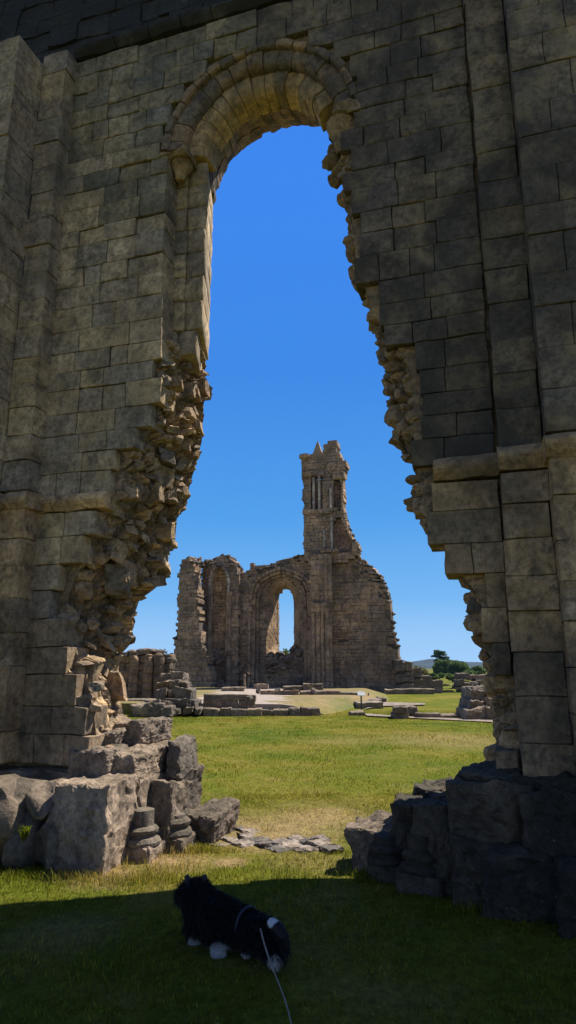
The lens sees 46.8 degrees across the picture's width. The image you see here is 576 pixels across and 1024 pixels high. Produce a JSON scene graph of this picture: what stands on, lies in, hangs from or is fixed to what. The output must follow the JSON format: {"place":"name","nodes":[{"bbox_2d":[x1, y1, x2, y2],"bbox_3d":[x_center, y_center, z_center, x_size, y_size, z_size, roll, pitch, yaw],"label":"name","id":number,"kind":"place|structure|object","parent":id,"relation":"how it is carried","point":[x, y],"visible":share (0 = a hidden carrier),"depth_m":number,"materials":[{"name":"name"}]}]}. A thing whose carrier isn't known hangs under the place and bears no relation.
{"place":"outdoors","nodes":[
{"label":"outdoors","id":0,"kind":"place"},
{"bbox_2d":[121,687,389,714],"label":"terrace","id":1,"kind":"structure","parent":0,"point":[328,704],"depth_m":27.80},
{"bbox_2d":[203,693,256,707],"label":"kerb wall","id":2,"kind":"structure","parent":1,"relation":"on","point":[224,700],"depth_m":23.58,"materials":[{"name":"grey stone"}]},
{"bbox_2d":[221,687,244,690],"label":"stone slab","id":3,"kind":"structure","parent":1,"relation":"on","point":[233,688],"depth_m":36.63,"materials":[{"name":"grey stone"}]},
{"bbox_2d":[243,674,245,688],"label":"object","id":4,"kind":"object","parent":1,"relation":"on","point":[244,680],"visible":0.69,"depth_m":40.12,"materials":[{"name":"grey stone"}]},
{"bbox_2d":[253,683,268,688],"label":"stone slab","id":5,"kind":"structure","parent":1,"relation":"on","point":[261,686],"depth_m":40.02,"materials":[{"name":"grey stone"}]},
{"bbox_2d":[283,685,308,691],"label":"stone slab","id":6,"kind":"structure","parent":1,"relation":"on","point":[294,687],"depth_m":35.95,"materials":[{"name":"grey stone"}]},
{"bbox_2d":[260,690,356,694],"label":"kerb wall","id":7,"kind":"structure","parent":1,"relation":"on","point":[302,692],"depth_m":31.84,"materials":[{"name":"grey stone"}]},
{"bbox_2d":[302,683,322,689],"bbox_3d":[1.332,9.545,35.976,1.158,0.571,1.136,0,-13,0],"label":"altar base","id":8,"kind":"object","parent":1,"relation":"on","point":[305,686],"visible":0.73,"depth_m":35.54,"materials":[{"name":"grey stone"}]},
{"bbox_2d":[311,688,316,694],"bbox_3d":[1.243,8.612,31.878,0.277,0.393,0.286,-6,-15,25],"label":"loose stone","id":9,"kind":"object","parent":1,"relation":"on","point":[313,691],"visible":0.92,"depth_m":31.79,"materials":[{"name":"grey stone"}]},
{"bbox_2d":[376,697,386,701],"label":"stone slab","id":10,"kind":"structure","parent":1,"relation":"on","point":[384,699],"depth_m":31.24,"materials":[{"name":"grey stone"}]},
{"bbox_2d":[384,688,435,693],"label":"base plinth","id":11,"kind":"structure","parent":1,"relation":"on","point":[412,691],"depth_m":41.63,"materials":[{"name":"grey stone"}]},
{"bbox_2d":[0,669,575,1023],"bbox_3d":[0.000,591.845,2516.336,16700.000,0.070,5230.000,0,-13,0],"label":"ground","id":12,"kind":"structure","parent":0,"point":[439,702],"depth_m":4.09,"materials":[{"name":"green plant"}]},
{"bbox_2d":[127,698,155,700],"bbox_3d":[-5.822,7.516,25.799,1.560,0.582,0.754,0,-13,0],"label":"plinth course","id":13,"kind":"object","parent":12,"relation":"on","point":[141,699],"visible":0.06,"depth_m":25.64,"materials":[{"name":"grey stone"}]},
{"bbox_2d":[119,648,176,698],"bbox_3d":[-6.525,6.895,27.586,3.774,2.484,1.249,0,-13,0],"label":"wall stump","id":14,"kind":"object","parent":12,"relation":"on","point":[140,670],"visible":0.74,"depth_m":27.23,"materials":[{"name":"brown stone"}]},
{"bbox_2d":[130,671,203,716],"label":"stepped pier","id":15,"kind":"structure","parent":12,"relation":"on","point":[176,692],"depth_m":23.09,"materials":[{"name":"grey stone"}]},
{"bbox_2d":[187,797,239,843],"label":"threshold block","id":16,"kind":"structure","parent":12,"relation":"on","point":[213,820],"depth_m":6.31,"materials":[{"name":"stone"}]},
{"bbox_2d":[171,871,293,973],"bbox_3d":[-0.339,2.359,3.848,1.047,0.424,0.320,-11,-17,38],"label":"dog","id":17,"kind":"object","parent":12,"relation":"on","point":[217,922],"visible":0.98,"depth_m":3.76},
{"bbox_2d":[260,928,291,1023],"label":"leash","id":18,"kind":"object","parent":17,"relation":"attached to","point":[274,973],"visible":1,"depth_m":3.23,"materials":[{"name":"grey fabric"}]},
{"bbox_2d":[245,695,252,700],"bbox_3d":[-1.322,6.325,22.615,0.253,0.201,0.200,0,-13,0],"label":"loose stone","id":19,"kind":"object","parent":12,"relation":"on","point":[249,698],"visible":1,"depth_m":22.55,"materials":[{"name":"grey stone"}]},
{"bbox_2d":[203,706,320,715],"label":"kerb wall","id":20,"kind":"structure","parent":12,"relation":"on","point":[289,711],"depth_m":23.02,"materials":[{"name":"grey stone"}]},
{"bbox_2d":[205,826,343,854],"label":"tile pavement","id":21,"kind":"structure","parent":12,"relation":"on","point":[295,843],"depth_m":6.10,"materials":[{"name":"grey stone"}]},
{"bbox_2d":[170,440,400,692],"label":"church ruin","id":22,"kind":"object","parent":12,"relation":"on","point":[330,579],"visible":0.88,"depth_m":46.50,"materials":[{"name":"stone"}]},
{"bbox_2d":[281,648,289,655],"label":"broadleaf tree","id":23,"kind":"object","parent":12,"relation":"on","point":[286,651],"visible":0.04,"depth_m":82.74,"materials":[{"name":"green plant"}]},
{"bbox_2d":[0,0,575,938],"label":"ruined wall","id":24,"kind":"structure","parent":12,"relation":"on","point":[130,130],"depth_m":6.47,"materials":[{"name":"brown stone"}]},
{"bbox_2d":[18,825,30,841],"bbox_3d":[-2.123,2.588,5.357,0.209,0.146,0.060,-4,-14,17],"label":"grass tuft","id":25,"kind":"object","parent":24,"relation":"on","point":[25,833],"visible":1,"depth_m":5.37,"materials":[{"name":"green plant"}]},
{"bbox_2d":[294,677,302,685],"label":"standing stone","id":26,"kind":"object","parent":12,"relation":"on","point":[298,680],"visible":0.78,"depth_m":45.17,"materials":[{"name":"grey stone"}]},
{"bbox_2d":[348,710,364,715],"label":"stone block","id":27,"kind":"structure","parent":12,"relation":"on","point":[357,713],"depth_m":23.05,"materials":[{"name":"grey stone"}]},
{"bbox_2d":[357,691,364,709],"bbox_3d":[2.775,7.202,25.186,0.280,0.780,0.198,0,-13,0],"label":"information sign","id":28,"kind":"object","parent":12,"relation":"on","point":[360,693],"visible":0.94,"depth_m":25.21,"materials":[{"name":"metal"}]},
{"bbox_2d":[343,809,391,871],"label":"threshold block","id":29,"kind":"structure","parent":12,"relation":"on","point":[359,832],"depth_m":5.39,"materials":[{"name":"stone"}]},
{"bbox_2d":[354,700,383,708],"bbox_3d":[3.365,8.057,27.775,1.073,0.319,1.638,0,-13,0],"label":"stone step","id":30,"kind":"object","parent":12,"relation":"on","point":[375,704],"visible":0.85,"depth_m":27.01,"materials":[{"name":"grey stone"}]},
{"bbox_2d":[367,698,381,701],"bbox_3d":[3.820,8.867,31.099,1.004,0.280,1.687,0,-13,0],"label":"stone step","id":31,"kind":"object","parent":12,"relation":"on","point":[371,699],"visible":0.21,"depth_m":30.37,"materials":[{"name":"grey stone"}]},
{"bbox_2d":[390,706,408,718],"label":"stone block","id":32,"kind":"structure","parent":12,"relation":"on","point":[399,712],"depth_m":21.43,"materials":[{"name":"grey stone"}]},
{"bbox_2d":[393,660,413,688],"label":"field wall","id":33,"kind":"structure","parent":12,"relation":"on","point":[400,665],"depth_m":42.74,"materials":[{"name":"grey stone"}]},
{"bbox_2d":[397,668,422,687],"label":"field wall","id":34,"kind":"structure","parent":12,"relation":"on","point":[417,683],"depth_m":43.10,"materials":[{"name":"grey stone"}]},
{"bbox_2d":[405,705,416,716],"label":"stone block","id":35,"kind":"structure","parent":12,"relation":"on","point":[412,709],"depth_m":22.30,"materials":[{"name":"grey stone"}]},
{"bbox_2d":[400,675,433,688],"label":"field wall","id":36,"kind":"structure","parent":12,"relation":"on","point":[427,681],"depth_m":43.40,"materials":[{"name":"grey stone"}]},
{"bbox_2d":[412,665,428,674],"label":"bush","id":37,"kind":"object","parent":12,"relation":"on","point":[424,671],"visible":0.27,"depth_m":75.53,"materials":[{"name":"green plant"}]},
{"bbox_2d":[429,673,438,679],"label":"bush","id":38,"kind":"object","parent":12,"relation":"on","point":[434,676],"visible":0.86,"depth_m":91.86,"materials":[{"name":"green plant"}]},
{"bbox_2d":[415,712,459,718],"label":"kerb wall","id":39,"kind":"structure","parent":12,"relation":"on","point":[439,715],"depth_m":21.47,"materials":[{"name":"grey stone"}]},
{"bbox_2d":[433,680,442,692],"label":"wall pier","id":40,"kind":"structure","parent":12,"relation":"on","point":[438,686],"depth_m":43.30,"materials":[{"name":"grey stone"}]},
{"bbox_2d":[437,673,444,678],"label":"bush","id":41,"kind":"object","parent":12,"relation":"on","point":[441,675],"visible":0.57,"depth_m":96.61,"materials":[{"name":"green plant"}]},
{"bbox_2d":[432,659,450,673],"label":"broadleaf tree","id":42,"kind":"object","parent":12,"relation":"on","point":[440,666],"visible":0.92,"depth_m":133.61,"materials":[{"name":"green plant"}]},
{"bbox_2d":[430,650,452,661],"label":"pine tree","id":43,"kind":"object","parent":12,"relation":"on","point":[438,654],"visible":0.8,"depth_m":138.41,"materials":[{"name":"green plant"}]},
{"bbox_2d":[445,673,454,681],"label":"bush","id":44,"kind":"object","parent":12,"relation":"on","point":[449,677],"visible":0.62,"depth_m":77.46,"materials":[{"name":"green plant"}]},
{"bbox_2d":[446,660,470,674],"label":"broadleaf tree","id":45,"kind":"object","parent":12,"relation":"on","point":[455,666],"visible":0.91,"depth_m":129.53,"materials":[{"name":"green plant"}]},
{"bbox_2d":[442,679,483,692],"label":"dry wall","id":46,"kind":"structure","parent":12,"relation":"on","point":[458,684],"depth_m":44.70,"materials":[{"name":"grey stone"}]},
{"bbox_2d":[462,670,476,679],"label":"bush","id":47,"kind":"object","parent":12,"relation":"on","point":[470,672],"visible":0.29,"depth_m":88.67,"materials":[{"name":"green plant"}]},
{"bbox_2d":[455,673,485,691],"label":"dry wall","id":48,"kind":"structure","parent":12,"relation":"on","point":[467,676],"depth_m":45.73,"materials":[{"name":"grey stone"}]},
{"bbox_2d":[465,665,485,674],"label":"broadleaf tree","id":49,"kind":"object","parent":12,"relation":"on","point":[479,670],"visible":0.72,"depth_m":125.88,"materials":[{"name":"green plant"}]},
{"bbox_2d":[456,685,496,720],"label":"stepped pier","id":50,"kind":"structure","parent":12,"relation":"on","point":[474,701],"depth_m":21.18,"materials":[{"name":"grey stone"}]},
{"bbox_2d":[124,125,482,661],"label":"sky","id":51,"kind":"structure","parent":0,"point":[292,365],"materials":[{"name":"blue"}]},
{"bbox_2d":[124,710,495,794],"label":"lawn grass","id":52,"kind":"structure","parent":0,"point":[298,734],"depth_m":14.64,"materials":[{"name":"green plant"}]},
{"bbox_2d":[365,702,424,708],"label":"pavement","id":53,"kind":"structure","parent":0,"point":[392,703],"depth_m":29.80,"materials":[{"name":"grey stone"}]},
{"bbox_2d":[366,714,491,721],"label":"path","id":54,"kind":"structure","parent":0,"point":[485,720],"depth_m":21.02,"materials":[{"name":"grey stone"}]},
{"bbox_2d":[403,659,482,668],"bbox_3d":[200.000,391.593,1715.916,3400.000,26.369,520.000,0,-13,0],"label":"hills","id":55,"kind":"structure","parent":0,"point":[427,663],"depth_m":1563.17,"materials":[{"name":"blue"}]}
]}

